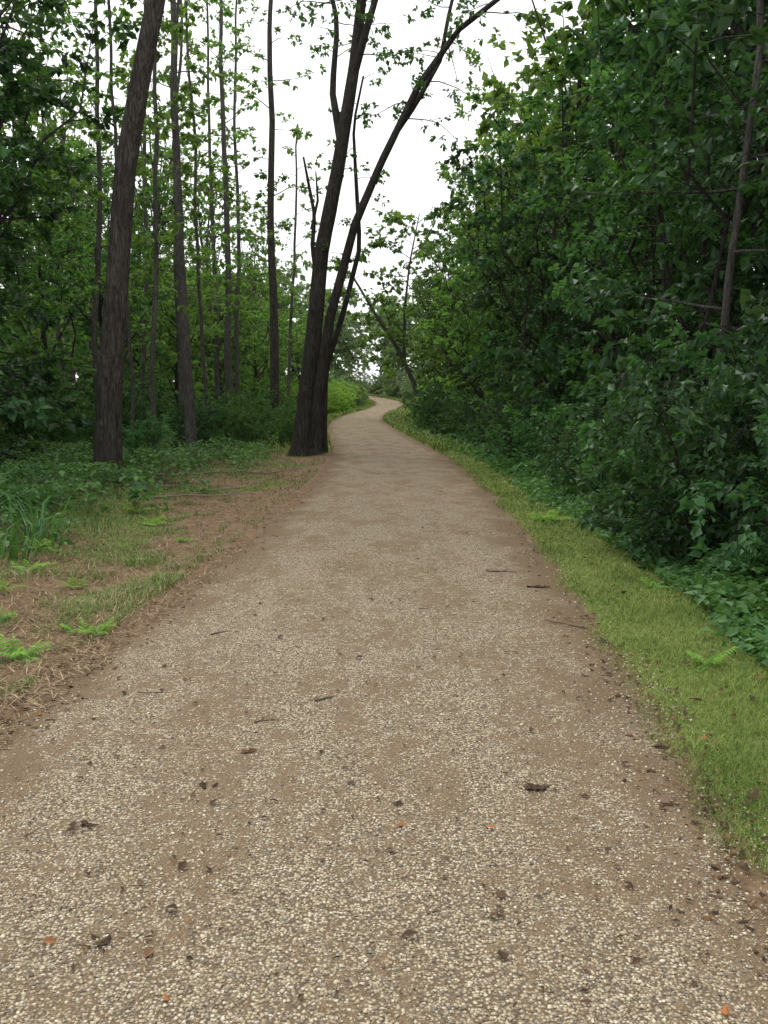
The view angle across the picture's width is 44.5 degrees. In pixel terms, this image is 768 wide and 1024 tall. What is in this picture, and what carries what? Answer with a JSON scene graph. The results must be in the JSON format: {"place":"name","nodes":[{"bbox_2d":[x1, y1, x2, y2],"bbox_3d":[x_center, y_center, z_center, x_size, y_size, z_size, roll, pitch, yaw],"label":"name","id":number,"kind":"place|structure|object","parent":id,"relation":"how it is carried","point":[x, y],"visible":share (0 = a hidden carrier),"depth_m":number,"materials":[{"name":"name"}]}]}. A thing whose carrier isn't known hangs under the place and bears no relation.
{"place":"outdoors","nodes":[
{"label":"outdoors","id":0,"kind":"place"},
{"bbox_2d":[0,0,763,384],"label":"sky","id":1,"kind":"structure","parent":0,"point":[412,186],"materials":[{"name":"white"}]},
{"bbox_2d":[0,396,767,1023],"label":"gravel path","id":2,"kind":"structure","parent":0,"point":[384,472],"depth_m":3.76,"materials":[{"name":"beige gravel"}]},
{"bbox_2d":[0,391,767,921],"bbox_3d":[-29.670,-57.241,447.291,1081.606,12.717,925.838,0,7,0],"label":"ground","id":3,"kind":"structure","parent":0,"point":[286,503],"depth_m":8.17,"materials":[{"name":"soil"}]},
{"bbox_2d":[0,99,52,427],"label":"understory tree","id":4,"kind":"object","parent":3,"relation":"on","point":[12,412],"visible":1,"depth_m":14.63,"materials":[{"name":"green plant"}]},
{"bbox_2d":[0,634,52,664],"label":"fern","id":5,"kind":"object","parent":3,"relation":"on","point":[19,652],"visible":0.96,"depth_m":5.93,"materials":[{"name":"green plant"}]},
{"bbox_2d":[0,16,52,384],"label":"poplar tree","id":6,"kind":"object","parent":3,"relation":"on","point":[8,323],"visible":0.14,"depth_m":28.89,"materials":[{"name":"green plant"}]},
{"bbox_2d":[0,374,78,448],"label":"bush","id":7,"kind":"object","parent":3,"relation":"on","point":[4,418],"visible":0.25,"depth_m":28.56,"materials":[{"name":"green plant"}]},
{"bbox_2d":[0,14,88,385],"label":"poplar tree","id":8,"kind":"object","parent":3,"relation":"on","point":[59,44],"visible":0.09,"depth_m":47.13,"materials":[{"name":"green plant"}]},
{"bbox_2d":[0,496,95,549],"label":"tall grass clump","id":9,"kind":"object","parent":3,"relation":"on","point":[38,524],"visible":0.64,"depth_m":10.27,"materials":[{"name":"green plant"}]},
{"bbox_2d":[7,10,98,420],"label":"poplar tree","id":10,"kind":"object","parent":3,"relation":"on","point":[50,127],"visible":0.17,"depth_m":42.58,"materials":[{"name":"green plant"}]},
{"bbox_2d":[0,516,119,566],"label":"tall grass clump","id":11,"kind":"object","parent":3,"relation":"on","point":[15,555],"visible":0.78,"depth_m":9.24,"materials":[{"name":"green plant"}]},
{"bbox_2d":[32,404,93,450],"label":"bush","id":12,"kind":"object","parent":3,"relation":"on","point":[50,434],"visible":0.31,"depth_m":27.84,"materials":[{"name":"green plant"}]},
{"bbox_2d":[0,0,128,456],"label":"understory tree","id":13,"kind":"object","parent":3,"relation":"on","point":[62,380],"visible":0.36,"depth_m":26.22,"materials":[{"name":"green plant"}]},
{"bbox_2d":[0,495,136,539],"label":"tall grass clump","id":14,"kind":"object","parent":3,"relation":"on","point":[46,509],"visible":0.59,"depth_m":10.94,"materials":[{"name":"green plant"}]},
{"bbox_2d":[0,129,140,432],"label":"understory tree","id":15,"kind":"object","parent":3,"relation":"on","point":[41,276],"visible":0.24,"depth_m":36.99,"materials":[{"name":"green plant"}]},
{"bbox_2d":[0,0,141,473],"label":"understory tree","id":16,"kind":"object","parent":3,"relation":"on","point":[45,96],"visible":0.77,"depth_m":19.45,"materials":[{"name":"green plant"}]},
{"bbox_2d":[31,34,113,397],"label":"poplar tree","id":17,"kind":"object","parent":3,"relation":"on","point":[84,147],"visible":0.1,"depth_m":69.75,"materials":[{"name":"green plant"}]},
{"bbox_2d":[52,62,114,371],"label":"poplar tree","id":18,"kind":"object","parent":3,"relation":"on","point":[108,164],"visible":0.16,"depth_m":64.34,"materials":[{"name":"green plant"}]},
{"bbox_2d":[8,170,195,441],"bbox_3d":[-9.983,-6.695,32.559,6.370,9.792,6.658,-4,8,-27],"label":"understory tree","id":19,"kind":"object","parent":3,"relation":"on","point":[61,291],"visible":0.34,"depth_m":32.00,"materials":[{"name":"green plant"}]},
{"bbox_2d":[32,0,177,448],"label":"poplar tree","id":20,"kind":"object","parent":3,"relation":"on","point":[97,76],"visible":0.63,"depth_m":27.13,"materials":[{"name":"green plant"}]},
{"bbox_2d":[48,160,203,412],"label":"understory tree","id":21,"kind":"object","parent":3,"relation":"on","point":[132,288],"visible":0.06,"depth_m":53.76,"materials":[{"name":"green plant"}]},
{"bbox_2d":[87,0,165,481],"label":"leaning tree","id":22,"kind":"object","parent":3,"relation":"on","point":[107,446],"visible":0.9,"depth_m":17.97,"materials":[{"name":"brown plant"}]},
{"bbox_2d":[74,0,179,453],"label":"poplar tree","id":23,"kind":"object","parent":3,"relation":"on","point":[109,95],"visible":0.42,"depth_m":25.57,"materials":[{"name":"green plant"}]},
{"bbox_2d":[80,373,173,448],"bbox_3d":[-7.534,-2.821,28.307,2.619,2.723,2.681,-6,9,-44],"label":"bush","id":24,"kind":"object","parent":3,"relation":"on","point":[140,400],"visible":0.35,"depth_m":28.05,"materials":[{"name":"green plant"}]},
{"bbox_2d":[49,225,209,415],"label":"understory tree","id":25,"kind":"object","parent":3,"relation":"on","point":[133,319],"visible":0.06,"depth_m":46.14,"materials":[{"name":"green plant"}]},
{"bbox_2d":[0,418,291,560],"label":"woodland undergrowth","id":26,"kind":"object","parent":3,"relation":"on","point":[63,466],"visible":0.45,"depth_m":16.75,"materials":[{"name":"green plant"}]},
{"bbox_2d":[121,410,176,464],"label":"bush","id":27,"kind":"object","parent":3,"relation":"on","point":[142,437],"visible":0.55,"depth_m":22.17,"materials":[{"name":"green plant"}]},
{"bbox_2d":[100,49,207,393],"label":"poplar tree","id":28,"kind":"object","parent":3,"relation":"on","point":[163,185],"visible":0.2,"depth_m":52.51,"materials":[{"name":"green plant"}]},
{"bbox_2d":[107,0,203,436],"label":"poplar tree","id":29,"kind":"object","parent":3,"relation":"on","point":[146,285],"visible":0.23,"depth_m":36.04,"materials":[{"name":"green plant"}]},
{"bbox_2d":[0,444,327,701],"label":"wild grass","id":30,"kind":"structure","parent":3,"relation":"on","point":[72,606],"depth_m":10.28,"materials":[{"name":"green plant"}]},
{"bbox_2d":[0,461,331,754],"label":"dry straw","id":31,"kind":"object","parent":3,"relation":"on","point":[32,671],"visible":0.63,"depth_m":7.30,"materials":[{"name":"plant"}]},
{"bbox_2d":[117,0,217,452],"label":"poplar tree","id":32,"kind":"object","parent":3,"relation":"on","point":[167,27],"visible":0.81,"depth_m":22.91,"materials":[{"name":"green plant"}]},
{"bbox_2d":[124,226,224,432],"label":"understory tree","id":33,"kind":"object","parent":3,"relation":"on","point":[170,316],"visible":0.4,"depth_m":40.34,"materials":[{"name":"green plant"}]},
{"bbox_2d":[110,0,248,456],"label":"poplar tree","id":34,"kind":"object","parent":3,"relation":"on","point":[189,411],"visible":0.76,"depth_m":25.32,"materials":[{"name":"brown plant"}]},
{"bbox_2d":[134,0,229,423],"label":"poplar tree","id":35,"kind":"object","parent":3,"relation":"on","point":[187,154],"visible":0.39,"depth_m":32.70,"materials":[{"name":"green plant"}]},
{"bbox_2d":[135,0,246,448],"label":"poplar tree","id":36,"kind":"object","parent":3,"relation":"on","point":[190,113],"visible":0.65,"depth_m":28.23,"materials":[{"name":"green plant"}]},
{"bbox_2d":[161,390,235,454],"bbox_3d":[-5.382,-2.324,27.483,2.094,2.628,2.361,-3,8,-26],"label":"bush","id":37,"kind":"object","parent":3,"relation":"on","point":[202,425],"visible":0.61,"depth_m":27.25,"materials":[{"name":"green plant"}]},
{"bbox_2d":[152,1,248,432],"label":"poplar tree","id":38,"kind":"object","parent":3,"relation":"on","point":[199,141],"visible":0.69,"depth_m":30.09,"materials":[{"name":"green plant"}]},
{"bbox_2d":[167,99,235,380],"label":"poplar tree","id":39,"kind":"object","parent":3,"relation":"on","point":[205,218],"visible":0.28,"depth_m":59.94,"materials":[{"name":"green plant"}]},
{"bbox_2d":[166,0,266,407],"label":"poplar tree","id":40,"kind":"object","parent":3,"relation":"on","point":[227,265],"visible":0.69,"depth_m":36.81,"materials":[{"name":"green plant"}]},
{"bbox_2d":[168,283,266,414],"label":"understory tree","id":41,"kind":"object","parent":3,"relation":"on","point":[207,339],"visible":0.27,"depth_m":46.29,"materials":[{"name":"green plant"}]},
{"bbox_2d":[179,0,257,414],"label":"poplar tree","id":42,"kind":"object","parent":3,"relation":"on","point":[216,342],"visible":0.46,"depth_m":42.43,"materials":[{"name":"green plant"}]},
{"bbox_2d":[197,389,253,440],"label":"bush","id":43,"kind":"object","parent":3,"relation":"on","point":[234,401],"visible":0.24,"depth_m":33.01,"materials":[{"name":"green plant"}]},
{"bbox_2d":[185,227,283,397],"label":"understory tree","id":44,"kind":"object","parent":3,"relation":"on","point":[251,301],"visible":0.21,"depth_m":58.02,"materials":[{"name":"green plant"}]},
{"bbox_2d":[190,267,284,389],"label":"understory tree","id":45,"kind":"object","parent":3,"relation":"on","point":[254,306],"visible":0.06,"depth_m":68.96,"materials":[{"name":"green plant"}]},
{"bbox_2d":[185,0,297,420],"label":"poplar tree","id":46,"kind":"object","parent":3,"relation":"on","point":[237,33],"visible":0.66,"depth_m":40.68,"materials":[{"name":"green plant"}]},
{"bbox_2d":[193,283,302,405],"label":"understory tree","id":47,"kind":"object","parent":3,"relation":"on","point":[281,328],"visible":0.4,"depth_m":51.23,"materials":[{"name":"green plant"}]},
{"bbox_2d":[221,398,283,448],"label":"bush","id":48,"kind":"object","parent":3,"relation":"on","point":[248,428],"visible":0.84,"depth_m":29.81,"materials":[{"name":"green plant"}]},
{"bbox_2d":[223,175,282,383],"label":"poplar tree","id":49,"kind":"object","parent":3,"relation":"on","point":[260,258],"visible":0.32,"depth_m":69.93,"materials":[{"name":"green plant"}]},
{"bbox_2d":[228,381,295,434],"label":"bush","id":50,"kind":"object","parent":3,"relation":"on","point":[259,401],"visible":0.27,"depth_m":34.03,"materials":[{"name":"green plant"}]},
{"bbox_2d":[215,0,326,417],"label":"poplar tree","id":51,"kind":"object","parent":3,"relation":"on","point":[274,334],"visible":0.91,"depth_m":34.77,"materials":[{"name":"green plant"}]},
{"bbox_2d":[248,393,296,441],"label":"bush","id":52,"kind":"object","parent":3,"relation":"on","point":[293,407],"visible":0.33,"depth_m":33.52,"materials":[{"name":"green plant"}]},
{"bbox_2d":[258,406,295,447],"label":"bush","id":53,"kind":"object","parent":3,"relation":"on","point":[285,433],"visible":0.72,"depth_m":31.23,"materials":[{"name":"green plant"}]},
{"bbox_2d":[261,229,297,392],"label":"poplar tree","id":54,"kind":"object","parent":3,"relation":"on","point":[288,270],"visible":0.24,"depth_m":86.10,"materials":[{"name":"green plant"}]},
{"bbox_2d":[0,256,565,408],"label":"distant forest","id":55,"kind":"object","parent":3,"relation":"on","point":[381,385],"visible":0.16,"depth_m":115.06,"materials":[{"name":"green plant"}]},
{"bbox_2d":[252,295,328,401],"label":"understory tree","id":56,"kind":"object","parent":3,"relation":"on","point":[295,348],"visible":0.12,"depth_m":76.61,"materials":[{"name":"green plant"}]},
{"bbox_2d":[256,112,326,408],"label":"poplar tree","id":57,"kind":"object","parent":3,"relation":"on","point":[292,306],"visible":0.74,"depth_m":46.75,"materials":[{"name":"green plant"}]},
{"bbox_2d":[260,311,341,398],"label":"understory tree","id":58,"kind":"object","parent":3,"relation":"on","point":[297,352],"visible":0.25,"depth_m":64.97,"materials":[{"name":"green plant"}]},
{"bbox_2d":[231,394,475,455],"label":"meadow grass","id":59,"kind":"structure","parent":3,"relation":"on","point":[392,417],"depth_m":43.60,"materials":[{"name":"green plant"}]},
{"bbox_2d":[0,449,767,1022],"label":"leaf litter","id":60,"kind":"object","parent":3,"relation":"on","point":[408,931],"visible":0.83,"depth_m":3.72,"materials":[{"name":"brown plant"}]},
{"bbox_2d":[306,205,470,415],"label":"leaning tree","id":61,"kind":"object","parent":3,"relation":"on","point":[398,218],"visible":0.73,"depth_m":59.41,"materials":[{"name":"green plant"}]},
{"bbox_2d":[276,0,554,456],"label":"multi stem tree","id":62,"kind":"object","parent":3,"relation":"on","point":[310,433],"visible":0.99,"depth_m":26.98,"materials":[{"name":"brown plant"}]},
{"bbox_2d":[401,373,466,429],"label":"bush","id":63,"kind":"object","parent":3,"relation":"on","point":[433,410],"visible":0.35,"depth_m":41.51,"materials":[{"name":"green plant"}]},
{"bbox_2d":[415,389,473,439],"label":"bush","id":64,"kind":"object","parent":3,"relation":"on","point":[437,423],"visible":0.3,"depth_m":36.73,"materials":[{"name":"green plant"}]},
{"bbox_2d":[393,254,500,418],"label":"understory tree","id":65,"kind":"object","parent":3,"relation":"on","point":[425,364],"visible":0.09,"depth_m":62.92,"materials":[{"name":"green plant"}]},
{"bbox_2d":[394,223,520,421],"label":"understory tree","id":66,"kind":"object","parent":3,"relation":"on","point":[426,312],"visible":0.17,"depth_m":47.06,"materials":[{"name":"green plant"}]},
{"bbox_2d":[399,219,518,401],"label":"understory tree","id":67,"kind":"object","parent":3,"relation":"on","point":[427,286],"visible":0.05,"depth_m":54.51,"materials":[{"name":"green plant"}]},
{"bbox_2d":[441,382,511,442],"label":"bush","id":68,"kind":"object","parent":3,"relation":"on","point":[460,417],"visible":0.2,"depth_m":32.52,"materials":[{"name":"green plant"}]},
{"bbox_2d":[434,151,522,394],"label":"canopy tree","id":69,"kind":"object","parent":3,"relation":"on","point":[446,176],"visible":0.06,"depth_m":71.39,"materials":[{"name":"green plant"}]},
{"bbox_2d":[414,232,557,429],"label":"understory tree","id":70,"kind":"object","parent":3,"relation":"on","point":[455,343],"visible":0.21,"depth_m":42.11,"materials":[{"name":"green plant"}]},
{"bbox_2d":[450,87,552,356],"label":"canopy tree","id":71,"kind":"object","parent":3,"relation":"on","point":[461,106],"visible":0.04,"depth_m":60.64,"materials":[{"name":"green plant"}]},
{"bbox_2d":[418,165,590,431],"bbox_3d":[4.571,-7.286,36.471,6.336,11.863,6.174,-2,7,-15],"label":"understory tree","id":72,"kind":"object","parent":3,"relation":"on","point":[492,372],"visible":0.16,"depth_m":36.39,"materials":[{"name":"green plant"}]},
{"bbox_2d":[451,26,599,402],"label":"canopy tree","id":73,"kind":"object","parent":3,"relation":"on","point":[493,201],"visible":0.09,"depth_m":52.24,"materials":[{"name":"green plant"}]},
{"bbox_2d":[484,387,584,462],"bbox_3d":[3.731,-1.755,23.665,2.662,2.768,2.725,-3,7,-23],"label":"bush","id":74,"kind":"object","parent":3,"relation":"on","point":[499,414],"visible":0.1,"depth_m":23.52,"materials":[{"name":"green plant"}]},
{"bbox_2d":[432,162,642,448],"bbox_3d":[5.120,-6.252,31.679,6.961,10.237,6.660,-4,8,-29],"label":"understory tree","id":75,"kind":"object","parent":3,"relation":"on","point":[482,321],"visible":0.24,"depth_m":31.25,"materials":[{"name":"green plant"}]},
{"bbox_2d":[482,398,596,467],"bbox_3d":[3.737,-1.228,21.261,2.433,2.708,2.157,-5,9,-38],"label":"bush","id":76,"kind":"object","parent":3,"relation":"on","point":[531,451],"visible":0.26,"depth_m":21.27,"materials":[{"name":"green plant"}]},
{"bbox_2d":[440,91,648,443],"bbox_3d":[4.785,-5.821,26.937,6.048,11.323,5.893,-6,9,-39],"label":"understory tree","id":77,"kind":"object","parent":3,"relation":"on","point":[527,256],"visible":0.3,"depth_m":26.79,"materials":[{"name":"green plant"}]},
{"bbox_2d":[481,36,636,387],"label":"canopy tree","id":78,"kind":"object","parent":3,"relation":"on","point":[518,109],"visible":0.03,"depth_m":45.59,"materials":[{"name":"green plant"}]},
{"bbox_2d":[466,0,660,402],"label":"canopy tree","id":79,"kind":"object","parent":3,"relation":"on","point":[551,63],"visible":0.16,"depth_m":34.75,"materials":[{"name":"green plant"}]},
{"bbox_2d":[539,425,607,488],"bbox_3d":[3.619,-0.565,16.918,1.578,1.981,1.780,-1,7,-11],"label":"bush","id":80,"kind":"object","parent":3,"relation":"on","point":[551,452],"visible":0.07,"depth_m":16.93,"materials":[{"name":"green plant"}]},
{"bbox_2d":[525,401,635,476],"bbox_3d":[3.845,-1.037,18.296,2.268,2.358,2.321,3,7,21],"label":"bush","id":81,"kind":"object","parent":3,"relation":"on","point":[545,428],"visible":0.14,"depth_m":18.11,"materials":[{"name":"green plant"}]},
{"bbox_2d":[396,429,767,882],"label":"grass verge","id":82,"kind":"object","parent":3,"relation":"on","point":[524,507],"depth_m":5.68,"materials":[{"name":"green plant"}]},
{"bbox_2d":[408,422,767,668],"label":"groundcover plants","id":83,"kind":"object","parent":3,"relation":"on","point":[728,597],"visible":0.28,"depth_m":8.28,"materials":[{"name":"green plant"}]},
{"bbox_2d":[499,73,683,405],"bbox_3d":[9.361,-10.812,39.807,7.715,15.416,9.079,-4,8,-28],"label":"canopy tree","id":84,"kind":"object","parent":3,"relation":"on","point":[507,201],"visible":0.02,"depth_m":40.00,"materials":[{"name":"green plant"}]},
{"bbox_2d":[533,404,653,507],"bbox_3d":[3.365,-0.601,14.591,2.108,2.191,2.157,2,7,13],"label":"bush","id":85,"kind":"object","parent":3,"relation":"on","point":[558,455],"visible":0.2,"depth_m":14.70,"materials":[{"name":"green plant"}]},
{"bbox_2d":[455,115,742,460],"bbox_3d":[5.191,-4.654,22.872,7.039,8.852,6.538,2,7,17],"label":"understory tree","id":86,"kind":"object","parent":3,"relation":"on","point":[549,306],"visible":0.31,"depth_m":22.66,"materials":[{"name":"green plant"}]},
{"bbox_2d":[528,0,730,393],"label":"canopy tree","id":87,"kind":"object","parent":3,"relation":"on","point":[586,70],"visible":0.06,"depth_m":31.47,"materials":[{"name":"green plant"}]},
{"bbox_2d":[502,24,767,487],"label":"understory tree","id":88,"kind":"object","parent":3,"relation":"on","point":[612,213],"visible":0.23,"depth_m":18.69,"materials":[{"name":"green plant"}]},
{"bbox_2d":[520,0,758,407],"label":"canopy tree","id":89,"kind":"object","parent":3,"relation":"on","point":[608,10],"visible":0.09,"depth_m":25.12,"materials":[{"name":"green plant"}]},
{"bbox_2d":[574,404,711,534],"bbox_3d":[3.629,-0.145,12.283,2.082,2.613,2.348,-2,7,-19],"label":"bush","id":90,"kind":"object","parent":3,"relation":"on","point":[617,479],"visible":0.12,"depth_m":12.15,"materials":[{"name":"green plant"}]},
{"bbox_2d":[541,0,767,453],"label":"slender tree","id":91,"kind":"object","parent":3,"relation":"on","point":[728,112],"visible":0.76,"depth_m":11.69,"materials":[{"name":"green plant"}]},
{"bbox_2d":[543,0,767,482],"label":"understory tree","id":92,"kind":"object","parent":3,"relation":"on","point":[709,232],"visible":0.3,"depth_m":15.18,"materials":[{"name":"green plant"}]},
{"bbox_2d":[554,0,767,404],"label":"canopy tree","id":93,"kind":"object","parent":3,"relation":"on","point":[643,134],"visible":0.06,"depth_m":23.24,"materials":[{"name":"green plant"}]},
{"bbox_2d":[566,307,767,582],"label":"bush","id":94,"kind":"object","parent":3,"relation":"on","point":[649,511],"visible":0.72,"depth_m":9.12,"materials":[{"name":"green plant"}]},
{"bbox_2d":[576,298,767,550],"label":"bush","id":95,"kind":"object","parent":3,"relation":"on","point":[677,330],"visible":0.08,"depth_m":11.46,"materials":[{"name":"green plant"}]},
{"bbox_2d":[582,0,767,497],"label":"understory tree","id":96,"kind":"object","parent":3,"relation":"on","point":[666,24],"visible":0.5,"depth_m":11.90,"materials":[{"name":"green plant"}]},
{"bbox_2d":[601,0,767,386],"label":"canopy tree","id":97,"kind":"object","parent":3,"relation":"on","point":[736,28],"visible":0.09,"depth_m":17.66,"materials":[{"name":"green plant"}]},
{"bbox_2d":[605,305,767,477],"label":"bush","id":98,"kind":"object","parent":3,"relation":"on","point":[672,428],"visible":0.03,"depth_m":14.27,"materials":[{"name":"green plant"}]},
{"bbox_2d":[608,14,767,314],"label":"understory tree","id":99,"kind":"object","parent":3,"relation":"on","point":[622,21],"visible":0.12,"depth_m":17.41,"materials":[{"name":"green plant"}]},
{"bbox_2d":[621,319,767,541],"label":"bush","id":100,"kind":"object","parent":3,"relation":"on","point":[719,357],"visible":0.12,"depth_m":9.91,"materials":[{"name":"green plant"}]},
{"bbox_2d":[655,321,767,577],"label":"bush","id":101,"kind":"object","parent":3,"relation":"on","point":[740,465],"visible":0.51,"depth_m":8.55,"materials":[{"name":"green plant"}]},
{"bbox_2d":[685,646,737,671],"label":"fern","id":102,"kind":"object","parent":3,"relation":"on","point":[717,657],"visible":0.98,"depth_m":5.59,"materials":[{"name":"green plant"}]},
{"bbox_2d":[675,414,767,577],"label":"bush","id":103,"kind":"object","parent":3,"relation":"on","point":[743,544],"visible":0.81,"depth_m":7.04,"materials":[{"name":"green plant"}]},
{"bbox_2d":[691,0,767,583],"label":"understory tree","id":104,"kind":"object","parent":3,"relation":"on","point":[724,173],"visible":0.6,"depth_m":8.58,"materials":[{"name":"green plant"}]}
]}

